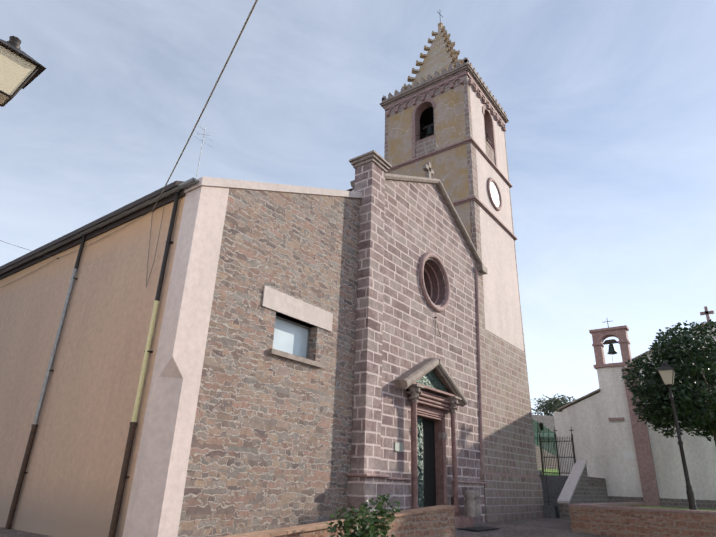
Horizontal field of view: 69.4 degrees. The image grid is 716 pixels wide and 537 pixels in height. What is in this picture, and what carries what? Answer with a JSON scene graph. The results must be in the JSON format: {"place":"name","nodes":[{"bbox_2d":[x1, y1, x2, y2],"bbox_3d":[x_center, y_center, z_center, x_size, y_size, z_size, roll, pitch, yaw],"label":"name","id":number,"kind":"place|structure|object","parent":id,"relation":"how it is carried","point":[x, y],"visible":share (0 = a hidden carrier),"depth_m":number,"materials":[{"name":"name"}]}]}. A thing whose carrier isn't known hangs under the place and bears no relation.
{"place":"outdoors","nodes":[
{"label":"outdoors","id":0,"kind":"place"},
{"bbox_2d":[0,36,46,106],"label":"street lamp","id":1,"kind":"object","parent":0,"point":[20,69],"depth_m":4.56,"materials":[{"name":"metal"}]},
{"bbox_2d":[0,518,611,536],"bbox_3d":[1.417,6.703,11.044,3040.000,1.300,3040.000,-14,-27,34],"label":"ground","id":2,"kind":"structure","parent":0,"point":[546,527],"depth_m":17.83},
{"bbox_2d":[0,177,362,536],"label":"addition building","id":3,"kind":"structure","parent":2,"relation":"on","point":[244,418],"depth_m":12.56,"materials":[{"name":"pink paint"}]},
{"bbox_2d":[5,191,179,536],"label":"downpipes","id":4,"kind":"object","parent":3,"relation":"attached to","point":[122,479],"visible":0.96,"depth_m":12.07,"materials":[{"name":"brown metal"}]},
{"bbox_2d":[0,0,257,287],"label":"overhead cables","id":5,"kind":"object","parent":3,"relation":"attached to","point":[245,23],"visible":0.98,"depth_m":10.42,"materials":[{"name":"grey plastic"}]},
{"bbox_2d":[193,126,209,177],"bbox_3d":[-5.805,-3.234,18.549,0.715,4.600,0.715,5,-23,-7],"label":"roof aerial","id":6,"kind":"object","parent":3,"relation":"on","point":[201,147],"visible":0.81,"depth_m":19.06,"materials":[{"name":"grey metal"}]},
{"bbox_2d":[222,505,454,536],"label":"low wall","id":7,"kind":"structure","parent":2,"relation":"on","point":[435,521],"depth_m":12.75,"materials":[{"name":"brick"}]},
{"bbox_2d":[325,494,400,536],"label":"shrub","id":8,"kind":"object","parent":2,"relation":"on","point":[366,529],"visible":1,"depth_m":10.04,"materials":[{"name":"green plant"}]},
{"bbox_2d":[352,180,480,508],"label":"church facade","id":9,"kind":"structure","parent":2,"relation":"on","point":[419,222],"depth_m":20.12,"materials":[{"name":"stone"}]},
{"bbox_2d":[346,150,487,522],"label":"stone trim","id":10,"kind":"structure","parent":2,"relation":"on","point":[367,480],"depth_m":16.43,"materials":[{"name":"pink stone"}]},
{"bbox_2d":[394,358,480,527],"bbox_3d":[1.678,6.192,18.831,3.920,5.610,4.668,-14,-27,34],"label":"portal","id":11,"kind":"object","parent":2,"relation":"on","point":[428,455],"visible":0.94,"depth_m":18.38,"materials":[{"name":"brown stone"}]},
{"bbox_2d":[380,11,543,522],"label":"bell tower","id":12,"kind":"structure","parent":2,"relation":"on","point":[508,497],"depth_m":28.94,"materials":[{"name":"beige paint"}]},
{"bbox_2d":[530,394,575,415],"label":"tree","id":13,"kind":"object","parent":2,"relation":"on","point":[550,406],"visible":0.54,"depth_m":86.23,"materials":[{"name":"green plant"}]},
{"bbox_2d":[532,414,715,536],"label":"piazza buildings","id":14,"kind":"structure","parent":2,"relation":"on","point":[578,497],"depth_m":22.18,"materials":[{"name":"brown brick"}]},
{"bbox_2d":[621,319,715,445],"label":"tree","id":15,"kind":"object","parent":14,"relation":"on","point":[695,400],"visible":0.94,"depth_m":22.43,"materials":[{"name":"green plant"}]},
{"bbox_2d":[656,361,696,509],"bbox_3d":[11.600,5.986,18.710,0.620,5.370,0.620,-14,-27,34],"label":"street lamp post","id":16,"kind":"object","parent":14,"relation":"on","point":[665,371],"visible":0.96,"depth_m":18.78,"materials":[{"name":"metal"}]},
{"bbox_2d":[553,306,715,509],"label":"chapel","id":17,"kind":"structure","parent":2,"relation":"on","point":[623,452],"depth_m":31.11,"materials":[{"name":"white paint"}]},
{"bbox_2d":[0,0,715,414],"label":"sky","id":18,"kind":"structure","parent":0,"point":[609,106],"materials":[{"name":"blue"}]},
{"bbox_2d":[457,526,499,530],"bbox_3d":[3.946,8.499,16.898,0.700,0.025,1.750,-14,-27,34],"label":"manhole cover","id":19,"kind":"object","parent":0,"point":[480,528],"depth_m":16.71,"materials":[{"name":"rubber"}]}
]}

